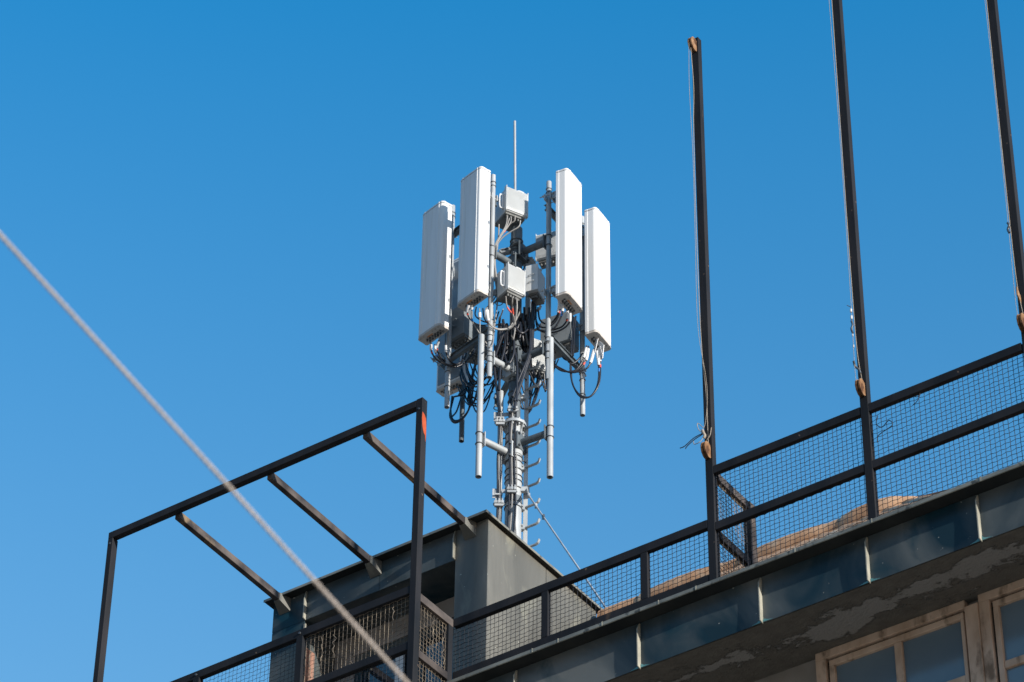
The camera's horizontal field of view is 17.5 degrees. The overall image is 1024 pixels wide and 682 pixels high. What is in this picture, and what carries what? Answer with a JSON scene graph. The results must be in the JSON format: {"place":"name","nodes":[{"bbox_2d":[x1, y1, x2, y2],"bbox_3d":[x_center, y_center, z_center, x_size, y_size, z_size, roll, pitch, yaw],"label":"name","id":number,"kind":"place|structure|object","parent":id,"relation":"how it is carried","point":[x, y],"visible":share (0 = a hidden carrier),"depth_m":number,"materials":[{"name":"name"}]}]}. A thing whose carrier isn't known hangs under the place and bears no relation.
{"place":"outdoors","nodes":[
{"label":"outdoors","id":0,"kind":"place"},
{"bbox_2d":[0,232,408,681],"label":"overhead strand","id":1,"kind":"object","parent":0,"point":[204,460],"visible":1,"depth_m":7.92},
{"bbox_2d":[0,0,1023,681],"label":"sky","id":2,"kind":"structure","parent":0,"point":[232,197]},
{"label":"ground","id":3,"kind":"structure","parent":0,"visible":0},
{"bbox_2d":[447,461,1023,681],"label":"apartment building","id":4,"kind":"structure","parent":3,"relation":"on","point":[930,589],"depth_m":24.29,"materials":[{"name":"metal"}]},
{"bbox_2d":[93,397,476,681],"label":"pergola frame","id":5,"kind":"object","parent":4,"relation":"on","point":[416,478],"visible":1,"depth_m":28.03,"materials":[{"name":"black paint"}]},
{"bbox_2d":[171,586,409,681],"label":"railing","id":6,"kind":"object","parent":5,"relation":"attached to","point":[299,637],"visible":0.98,"depth_m":26.34,"materials":[{"name":"metal"}]},
{"bbox_2d":[418,594,452,681],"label":"railing","id":7,"kind":"object","parent":5,"relation":"attached to","point":[444,674],"visible":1,"depth_m":26.08,"materials":[{"name":"metal"}]},
{"bbox_2d":[263,509,602,681],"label":"rooftop penthouse","id":8,"kind":"object","parent":4,"relation":"on","point":[494,560],"visible":0.68,"depth_m":28.69,"materials":[{"name":"concrete"}]},
{"bbox_2d":[354,618,453,681],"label":"wire mesh","id":9,"kind":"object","parent":8,"relation":"in","point":[428,636],"depth_m":28.69,"materials":[{"name":"metal"}]},
{"bbox_2d":[444,174,586,547],"bbox_3d":[-0.148,2.685,36.875,1.691,11.080,1.432,-23,-45,27],"label":"antenna mast","id":10,"kind":"object","parent":4,"relation":"on","point":[518,251],"visible":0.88,"depth_m":38.24,"materials":[{"name":"metal"}]},
{"bbox_2d":[418,201,458,344],"bbox_3d":[-0.811,-0.747,39.618,0.460,1.988,0.398,31,-48,-31],"label":"panel antenna","id":11,"kind":"object","parent":10,"relation":"attached to","point":[435,278],"visible":0.98,"depth_m":39.42,"materials":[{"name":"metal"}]},
{"bbox_2d":[436,340,445,361],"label":"jumper cable","id":12,"kind":"object","parent":10,"relation":"attached to","point":[438,342],"visible":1,"depth_m":38.78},
{"bbox_2d":[430,258,468,396],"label":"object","id":13,"kind":"object","parent":10,"relation":"attached to","point":[455,381],"visible":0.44,"depth_m":39.61,"materials":[{"name":"metal"}]},
{"bbox_2d":[430,340,469,365],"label":"jumper cable","id":14,"kind":"object","parent":10,"relation":"attached to","point":[436,359],"visible":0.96,"depth_m":38.71,"materials":[{"name":"rubber"}]},
{"bbox_2d":[444,343,463,364],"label":"jumper cable","id":15,"kind":"object","parent":10,"relation":"attached to","point":[445,349],"visible":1,"depth_m":38.71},
{"bbox_2d":[434,344,475,367],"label":"jumper cable","id":16,"kind":"object","parent":10,"relation":"attached to","point":[437,356],"visible":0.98,"depth_m":38.69,"materials":[{"name":"rubber"}]},
{"bbox_2d":[445,307,472,349],"bbox_3d":[-0.622,-0.151,39.290,0.300,0.507,0.226,-29,-48,31],"label":"remote radio unit","id":17,"kind":"object","parent":10,"relation":"attached to","point":[462,327],"visible":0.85,"depth_m":39.18,"materials":[{"name":"metal"}]},
{"bbox_2d":[453,371,466,397],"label":"jumper cable","id":18,"kind":"object","parent":10,"relation":"hanging from","point":[463,386],"visible":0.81,"depth_m":39.06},
{"bbox_2d":[450,389,471,421],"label":"jumper cable","id":19,"kind":"object","parent":10,"relation":"hanging from","point":[463,417],"visible":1,"depth_m":38.89,"materials":[{"name":"rubber"}]},
{"bbox_2d":[449,372,472,423],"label":"jumper cable","id":20,"kind":"object","parent":10,"relation":"hanging from","point":[452,404],"visible":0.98,"depth_m":39.02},
{"bbox_2d":[450,382,474,420],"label":"jumper cable","id":21,"kind":"object","parent":10,"relation":"hanging from","point":[451,403],"visible":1,"depth_m":39.01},
{"bbox_2d":[457,386,476,405],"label":"slack cable","id":22,"kind":"object","parent":10,"relation":"hanging from","point":[464,399],"visible":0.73,"depth_m":38.94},
{"bbox_2d":[465,362,470,400],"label":"jumper cable","id":23,"kind":"object","parent":10,"relation":"hanging from","point":[469,384],"visible":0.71,"depth_m":39.01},
{"bbox_2d":[463,387,476,405],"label":"slack cable","id":24,"kind":"object","parent":10,"relation":"hanging from","point":[474,397],"visible":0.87,"depth_m":38.81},
{"bbox_2d":[462,370,486,391],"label":"slack cable","id":25,"kind":"object","parent":10,"relation":"hanging from","point":[467,382],"visible":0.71,"depth_m":38.84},
{"bbox_2d":[464,324,487,364],"bbox_3d":[-0.427,0.050,39.278,0.240,0.507,0.250,14,-41,-15],"label":"remote radio unit","id":26,"kind":"object","parent":10,"relation":"attached to","point":[470,351],"visible":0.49,"depth_m":39.15,"materials":[{"name":"metal"}]},
{"bbox_2d":[460,366,476,387],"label":"slack cable","id":27,"kind":"object","parent":26,"relation":"hanging from","point":[464,379],"visible":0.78,"depth_m":38.88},
{"bbox_2d":[473,360,492,384],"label":"slack cable","id":28,"kind":"object","parent":26,"relation":"hanging from","point":[476,372],"visible":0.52,"depth_m":38.89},
{"bbox_2d":[469,363,498,384],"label":"slack cable","id":29,"kind":"object","parent":26,"relation":"hanging from","point":[476,377],"visible":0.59,"depth_m":38.88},
{"bbox_2d":[467,366,486,387],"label":"slack cable","id":30,"kind":"object","parent":10,"relation":"hanging from","point":[469,378],"visible":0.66,"depth_m":38.88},
{"bbox_2d":[470,305,486,343],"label":"jumper cable","id":31,"kind":"object","parent":10,"relation":"attached to","point":[471,307],"visible":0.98,"depth_m":38.43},
{"bbox_2d":[460,374,496,403],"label":"slack cable","id":32,"kind":"object","parent":10,"relation":"hanging from","point":[485,396],"visible":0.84,"depth_m":38.87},
{"bbox_2d":[457,166,500,311],"bbox_3d":[-0.346,-1.137,39.167,0.460,1.988,0.398,31,-48,-31],"label":"panel antenna","id":33,"kind":"object","parent":10,"relation":"attached to","point":[476,196],"visible":1,"depth_m":38.98,"materials":[{"name":"grey"}]},
{"bbox_2d":[466,303,487,325],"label":"jumper cable","id":34,"kind":"object","parent":33,"relation":"attached to","point":[467,308],"visible":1,"depth_m":38.44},
{"bbox_2d":[465,363,492,386],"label":"slack cable","id":35,"kind":"object","parent":10,"relation":"hanging from","point":[472,377],"visible":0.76,"depth_m":38.90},
{"bbox_2d":[463,377,497,401],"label":"slack cable","id":36,"kind":"object","parent":10,"relation":"hanging from","point":[489,393],"visible":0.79,"depth_m":38.87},
{"bbox_2d":[478,308,486,346],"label":"jumper cable","id":37,"kind":"object","parent":10,"relation":"attached to","point":[479,314],"visible":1,"depth_m":38.34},
{"bbox_2d":[472,382,494,411],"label":"slack cable","id":38,"kind":"object","parent":10,"relation":"hanging from","point":[488,399],"visible":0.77,"depth_m":38.80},
{"bbox_2d":[474,307,498,322],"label":"jumper cable","id":39,"kind":"object","parent":10,"relation":"attached to","point":[482,320],"visible":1,"depth_m":38.44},
{"bbox_2d":[488,312,493,347],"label":"jumper cable","id":40,"kind":"object","parent":10,"relation":"attached to","point":[493,333],"visible":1,"depth_m":38.30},
{"bbox_2d":[493,323,501,411],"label":"jumper cable","id":41,"kind":"object","parent":10,"relation":"attached to","point":[496,387],"visible":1,"depth_m":38.01,"materials":[{"name":"rubber"}]},
{"bbox_2d":[496,406,499,518],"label":"feeder cable","id":42,"kind":"object","parent":10,"relation":"attached to","point":[497,467],"visible":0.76,"depth_m":37.36,"materials":[{"name":"rubber"}]},
{"bbox_2d":[493,343,503,379],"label":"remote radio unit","id":43,"kind":"object","parent":10,"relation":"attached to","point":[499,358],"visible":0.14,"depth_m":39.17,"materials":[{"name":"metal"}]},
{"bbox_2d":[487,217,511,306],"bbox_3d":[-0.150,-0.932,39.068,0.300,1.329,0.067,-18,-43,21],"label":"jumper cable","id":44,"kind":"object","parent":10,"relation":"attached to","point":[494,271],"visible":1,"depth_m":38.95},
{"bbox_2d":[493,323,505,365],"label":"jumper cable","id":45,"kind":"object","parent":10,"relation":"attached to","point":[499,338],"visible":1,"depth_m":38.46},
{"bbox_2d":[498,387,501,518],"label":"feeder cable","id":46,"kind":"object","parent":10,"relation":"attached to","point":[498,454],"visible":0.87,"depth_m":37.42,"materials":[{"name":"rubber"}]},
{"bbox_2d":[484,308,515,328],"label":"jumper cable","id":47,"kind":"object","parent":10,"relation":"attached to","point":[485,310],"visible":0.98,"depth_m":38.38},
{"bbox_2d":[494,216,507,333],"bbox_3d":[-0.148,-0.761,38.907,0.189,1.821,0.066,-23,-45,27],"label":"jumper cable","id":48,"kind":"object","parent":10,"relation":"attached to","point":[495,271],"visible":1,"depth_m":39.00,"materials":[{"name":"rubber"}]},
{"bbox_2d":[500,425,502,521],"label":"feeder cable","id":49,"kind":"object","parent":10,"relation":"attached to","point":[501,471],"visible":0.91,"depth_m":37.33,"materials":[{"name":"rubber"}]},
{"bbox_2d":[495,323,507,356],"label":"jumper cable","id":50,"kind":"object","parent":10,"relation":"attached to","point":[499,344],"visible":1,"depth_m":38.41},
{"bbox_2d":[493,218,509,304],"bbox_3d":[-0.148,-0.909,39.065,0.259,1.330,0.074,-9,-40,11],"label":"jumper cable","id":51,"kind":"object","parent":10,"relation":"attached to","point":[496,244],"visible":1,"depth_m":39.28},
{"bbox_2d":[498,319,505,390],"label":"jumper cable","id":52,"kind":"object","parent":10,"relation":"attached to","point":[500,366],"visible":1,"depth_m":38.26,"materials":[{"name":"rubber"}]},
{"bbox_2d":[486,307,521,330],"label":"jumper cable","id":53,"kind":"object","parent":10,"relation":"attached to","point":[487,316],"visible":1,"depth_m":38.36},
{"bbox_2d":[495,220,520,260],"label":"jumper cable","id":54,"kind":"object","parent":10,"relation":"attached to","point":[508,233],"visible":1,"depth_m":39.33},
{"bbox_2d":[506,324,510,345],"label":"slack cable","id":55,"kind":"object","parent":10,"relation":"hanging from","point":[507,342],"visible":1,"depth_m":38.48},
{"bbox_2d":[503,340,514,364],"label":"slack cable","id":56,"kind":"object","parent":10,"relation":"hanging from","point":[510,361],"visible":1,"depth_m":38.27,"materials":[{"name":"rubber"}]},
{"bbox_2d":[507,397,511,527],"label":"feeder cable","id":57,"kind":"object","parent":10,"relation":"attached to","point":[508,511],"visible":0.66,"depth_m":37.30,"materials":[{"name":"rubber"}]},
{"bbox_2d":[495,185,527,231],"bbox_3d":[-0.048,-1.576,39.822,0.358,0.478,0.360,20,-43,-22],"label":"remote radio unit","id":58,"kind":"object","parent":10,"relation":"attached to","point":[513,203],"visible":0.99,"depth_m":39.70,"materials":[{"name":"metal"}]},
{"bbox_2d":[497,261,525,306],"bbox_3d":[-0.045,-0.660,38.740,0.308,0.488,0.270,26,-45,-27],"label":"remote radio unit","id":59,"kind":"object","parent":10,"relation":"attached to","point":[511,279],"visible":1,"depth_m":38.64,"materials":[{"name":"metal"}]},
{"bbox_2d":[505,296,514,320],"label":"jumper cable","id":60,"kind":"object","parent":59,"relation":"hanging from","point":[509,310],"visible":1,"depth_m":38.48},
{"bbox_2d":[505,298,517,330],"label":"jumper cable","id":61,"kind":"object","parent":59,"relation":"hanging from","point":[515,316],"visible":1,"depth_m":38.40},
{"bbox_2d":[511,307,528,333],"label":"slack cable","id":62,"kind":"object","parent":59,"relation":"hanging from","point":[519,331],"visible":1,"depth_m":38.55,"materials":[{"name":"rubber"}]},
{"bbox_2d":[509,398,513,529],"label":"feeder cable","id":63,"kind":"object","parent":10,"relation":"attached to","point":[511,471],"visible":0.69,"depth_m":37.23,"materials":[{"name":"rubber"}]},
{"bbox_2d":[511,323,515,339],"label":"slack cable","id":64,"kind":"object","parent":10,"relation":"hanging from","point":[513,337],"visible":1,"depth_m":38.48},
{"bbox_2d":[513,412,516,532],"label":"feeder cable","id":65,"kind":"object","parent":10,"relation":"attached to","point":[514,471],"visible":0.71,"depth_m":37.31,"materials":[{"name":"rubber"}]},
{"bbox_2d":[514,120,515,189],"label":"whip antenna","id":66,"kind":"object","parent":10,"relation":"attached to","point":[514,154],"visible":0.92,"depth_m":40.64,"materials":[{"name":"metal"}]},
{"bbox_2d":[512,326,518,401],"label":"jumper cable","id":67,"kind":"object","parent":10,"relation":"attached to","point":[517,370],"visible":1,"depth_m":38.13,"materials":[{"name":"rubber"}]},
{"bbox_2d":[514,453,517,534],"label":"feeder cable","id":68,"kind":"object","parent":10,"relation":"attached to","point":[516,486],"visible":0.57,"depth_m":37.23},
{"bbox_2d":[516,319,521,339],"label":"slack cable","id":69,"kind":"object","parent":10,"relation":"hanging from","point":[519,335],"visible":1,"depth_m":38.54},
{"bbox_2d":[511,307,530,397],"bbox_3d":[0.112,0.120,38.328,0.232,1.381,0.060,11,-41,-12],"label":"jumper cable","id":70,"kind":"object","parent":10,"relation":"attached to","point":[521,372],"visible":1,"depth_m":38.34,"materials":[{"name":"rubber"}]},
{"bbox_2d":[521,307,524,328],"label":"slack cable","id":71,"kind":"object","parent":10,"relation":"hanging from","point":[523,317],"visible":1,"depth_m":38.74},
{"bbox_2d":[513,301,533,400],"bbox_3d":[0.137,0.107,38.337,0.233,1.535,0.053,12,-41,-13],"label":"jumper cable","id":72,"kind":"object","parent":10,"relation":"attached to","point":[532,302],"visible":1,"depth_m":38.42,"materials":[{"name":"rubber"}]},
{"bbox_2d":[521,324,525,346],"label":"slack cable","id":73,"kind":"object","parent":10,"relation":"attached to","point":[522,337],"visible":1,"depth_m":38.54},
{"bbox_2d":[513,303,535,410],"bbox_3d":[0.145,0.171,38.293,0.255,1.626,0.043,10,-40,-11],"label":"jumper cable","id":74,"kind":"object","parent":10,"relation":"attached to","point":[521,383],"visible":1,"depth_m":38.20,"materials":[{"name":"rubber"}]},
{"bbox_2d":[524,321,528,346],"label":"slack cable","id":75,"kind":"object","parent":10,"relation":"hanging from","point":[526,334],"visible":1,"depth_m":38.58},
{"bbox_2d":[525,263,544,305],"bbox_3d":[0.281,-0.641,38.977,0.155,0.447,0.326,-14,-42,17],"label":"remote radio unit","id":76,"kind":"object","parent":10,"relation":"attached to","point":[535,281],"visible":1,"depth_m":38.90,"materials":[{"name":"metal"}]},
{"bbox_2d":[529,371,543,387],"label":"slack cable","id":77,"kind":"object","parent":10,"relation":"hanging from","point":[533,380],"visible":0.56,"depth_m":38.53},
{"bbox_2d":[529,338,544,379],"bbox_3d":[0.303,0.224,39.116,0.250,0.507,0.190,19,-43,-21],"label":"remote radio unit","id":78,"kind":"object","parent":10,"relation":"attached to","point":[535,362],"visible":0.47,"depth_m":38.98,"materials":[{"name":"metal"}]},
{"bbox_2d":[529,375,533,409],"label":"jumper cable","id":79,"kind":"object","parent":78,"relation":"hanging from","point":[530,390],"visible":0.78,"depth_m":38.63,"materials":[{"name":"rubber"}]},
{"bbox_2d":[529,373,540,411],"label":"jumper cable","id":80,"kind":"object","parent":78,"relation":"hanging from","point":[538,376],"visible":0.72,"depth_m":38.67,"materials":[{"name":"rubber"}]},
{"bbox_2d":[531,375,539,401],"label":"jumper cable","id":81,"kind":"object","parent":78,"relation":"hanging from","point":[538,389],"visible":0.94,"depth_m":38.59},
{"bbox_2d":[543,373,546,391],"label":"slack cable","id":82,"kind":"object","parent":10,"relation":"hanging from","point":[545,386],"visible":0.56,"depth_m":38.54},
{"bbox_2d":[535,231,555,268],"bbox_3d":[0.459,-1.083,39.933,0.300,0.467,0.210,-14,-42,17],"label":"remote radio unit","id":83,"kind":"object","parent":10,"relation":"attached to","point":[540,256],"visible":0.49,"depth_m":39.82,"materials":[{"name":"metal"}]},
{"bbox_2d":[538,357,555,390],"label":"slack cable","id":84,"kind":"object","parent":10,"relation":"hanging from","point":[541,378],"visible":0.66,"depth_m":38.52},
{"bbox_2d":[535,301,560,327],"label":"jumper cable","id":85,"kind":"object","parent":10,"relation":"attached to","point":[554,322],"visible":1,"depth_m":38.45,"materials":[{"name":"rubber"}]},
{"bbox_2d":[537,304,558,324],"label":"jumper cable","id":86,"kind":"object","parent":10,"relation":"attached to","point":[540,320],"visible":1,"depth_m":38.53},
{"bbox_2d":[535,305,563,331],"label":"jumper cable","id":87,"kind":"object","parent":10,"relation":"attached to","point":[561,315],"visible":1,"depth_m":38.45,"materials":[{"name":"rubber"}]},
{"bbox_2d":[537,311,571,332],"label":"jumper cable","id":88,"kind":"object","parent":10,"relation":"attached to","point":[569,317],"visible":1,"depth_m":38.38,"materials":[{"name":"rubber"}]},
{"bbox_2d":[541,312,578,359],"bbox_3d":[0.573,-0.047,39.269,0.400,0.487,0.306,-18,-43,21],"label":"remote radio unit","id":89,"kind":"object","parent":10,"relation":"attached to","point":[563,337],"visible":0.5,"depth_m":39.16,"materials":[{"name":"metal"}]},
{"bbox_2d":[539,168,581,315],"bbox_3d":[0.550,-1.122,39.108,0.460,1.988,0.398,-19,-44,23],"label":"panel antenna","id":90,"kind":"object","parent":10,"relation":"attached to","point":[566,199],"visible":1,"depth_m":38.92,"materials":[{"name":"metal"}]},
{"bbox_2d":[553,309,568,330],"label":"jumper cable","id":91,"kind":"object","parent":90,"relation":"attached to","point":[567,311],"visible":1,"depth_m":38.47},
{"bbox_2d":[520,486,605,607],"bbox_3d":[0.496,2.086,33.319,0.146,5.657,5.627,6,-40,-6],"label":"guy wire","id":92,"kind":"object","parent":10,"relation":"attached to","point":[524,489],"visible":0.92,"depth_m":34.60,"materials":[{"name":"metal"}]},
{"bbox_2d":[554,345,587,371],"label":"jumper cable","id":93,"kind":"object","parent":10,"relation":"attached to","point":[583,356],"visible":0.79,"depth_m":38.70,"materials":[{"name":"rubber"}]},
{"bbox_2d":[554,346,589,372],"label":"jumper cable","id":94,"kind":"object","parent":10,"relation":"attached to","point":[586,357],"visible":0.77,"depth_m":38.69,"materials":[{"name":"rubber"}]},
{"bbox_2d":[570,317,574,356],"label":"jumper cable","id":95,"kind":"object","parent":10,"relation":"attached to","point":[572,336],"visible":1,"depth_m":38.96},
{"bbox_2d":[564,346,582,364],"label":"jumper cable","id":96,"kind":"object","parent":10,"relation":"attached to","point":[578,359],"visible":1,"depth_m":38.76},
{"bbox_2d":[554,349,594,372],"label":"jumper cable","id":97,"kind":"object","parent":10,"relation":"attached to","point":[591,358],"visible":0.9,"depth_m":38.70,"materials":[{"name":"rubber"}]},
{"bbox_2d":[572,316,576,355],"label":"jumper cable","id":98,"kind":"object","parent":10,"relation":"attached to","point":[574,335],"visible":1,"depth_m":38.97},
{"bbox_2d":[569,349,601,398],"bbox_3d":[0.854,0.376,38.620,0.376,0.743,0.046,-3,-40,5],"label":"jumper cable","id":99,"kind":"object","parent":10,"relation":"attached to","point":[593,393],"visible":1,"depth_m":38.54,"materials":[{"name":"rubber"}]},
{"bbox_2d":[597,346,602,356],"bbox_3d":[1.027,0.123,38.763,0.085,0.157,0.008,-32,-49,33],"label":"tape flag","id":100,"kind":"object","parent":99,"relation":"attached to","point":[599,351],"visible":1,"depth_m":38.76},
{"bbox_2d":[571,347,599,396],"bbox_3d":[0.852,0.377,38.628,0.354,0.725,0.047,-5,-40,7],"label":"jumper cable","id":101,"kind":"object","parent":10,"relation":"attached to","point":[597,358],"visible":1,"depth_m":38.62,"materials":[{"name":"rubber"}]},
{"bbox_2d":[575,207,610,351],"bbox_3d":[0.901,-0.680,39.655,0.460,1.988,0.398,-19,-44,23],"label":"panel antenna","id":102,"kind":"object","parent":10,"relation":"attached to","point":[596,235],"visible":0.87,"depth_m":39.47,"materials":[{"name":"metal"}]},
{"bbox_2d":[452,520,708,678],"bbox_3d":[0.519,2.061,25.633,2.397,0.691,0.045,-23,-45,27],"label":"railing","id":103,"kind":"object","parent":4,"relation":"on","point":[641,552],"visible":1,"depth_m":25.66,"materials":[{"name":"metal"}]},
{"bbox_2d":[680,36,719,580],"bbox_3d":[1.460,-0.339,26.721,0.259,5.800,0.143,-23,-45,27],"label":"flagpole","id":104,"kind":"object","parent":4,"relation":"on","point":[708,447],"visible":1,"depth_m":26.62,"materials":[{"name":"metal"}]},
{"bbox_2d":[717,475,756,575],"bbox_3d":[1.710,1.675,25.364,0.062,1.340,0.537,-23,-45,27],"label":"railing","id":105,"kind":"object","parent":4,"relation":"on","point":[745,537],"visible":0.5,"depth_m":25.60,"materials":[{"name":"metal"}]},
{"bbox_2d":[713,407,867,576],"bbox_3d":[2.088,1.181,24.944,1.326,1.147,0.042,-23,-45,27],"label":"railing","id":106,"kind":"object","parent":4,"relation":"on","point":[792,497],"visible":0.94,"depth_m":25.02,"materials":[{"name":"metal"}]},
{"bbox_2d":[829,0,878,519],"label":"flagpole","id":107,"kind":"object","parent":4,"relation":"on","point":[862,384],"visible":1,"depth_m":25.92,"materials":[{"name":"metal"}]},
{"bbox_2d":[815,600,985,681],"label":"window","id":108,"kind":"structure","parent":4,"relation":"in","point":[944,644],"depth_m":24.15,"materials":[{"name":"beige wood"}]},
{"bbox_2d":[868,343,1023,515],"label":"railing","id":109,"kind":"object","parent":4,"relation":"on","point":[967,429],"visible":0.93,"depth_m":24.42,"materials":[{"name":"metal"}]},
{"bbox_2d":[978,578,1023,681],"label":"window","id":110,"kind":"structure","parent":4,"relation":"in","point":[1001,609],"depth_m":23.76,"materials":[{"name":"beige wood"}]},
{"bbox_2d":[985,0,1023,355],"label":"flagpole","id":111,"kind":"object","parent":4,"relation":"on","point":[1004,128],"visible":1,"depth_m":25.52,"materials":[{"name":"metal"}]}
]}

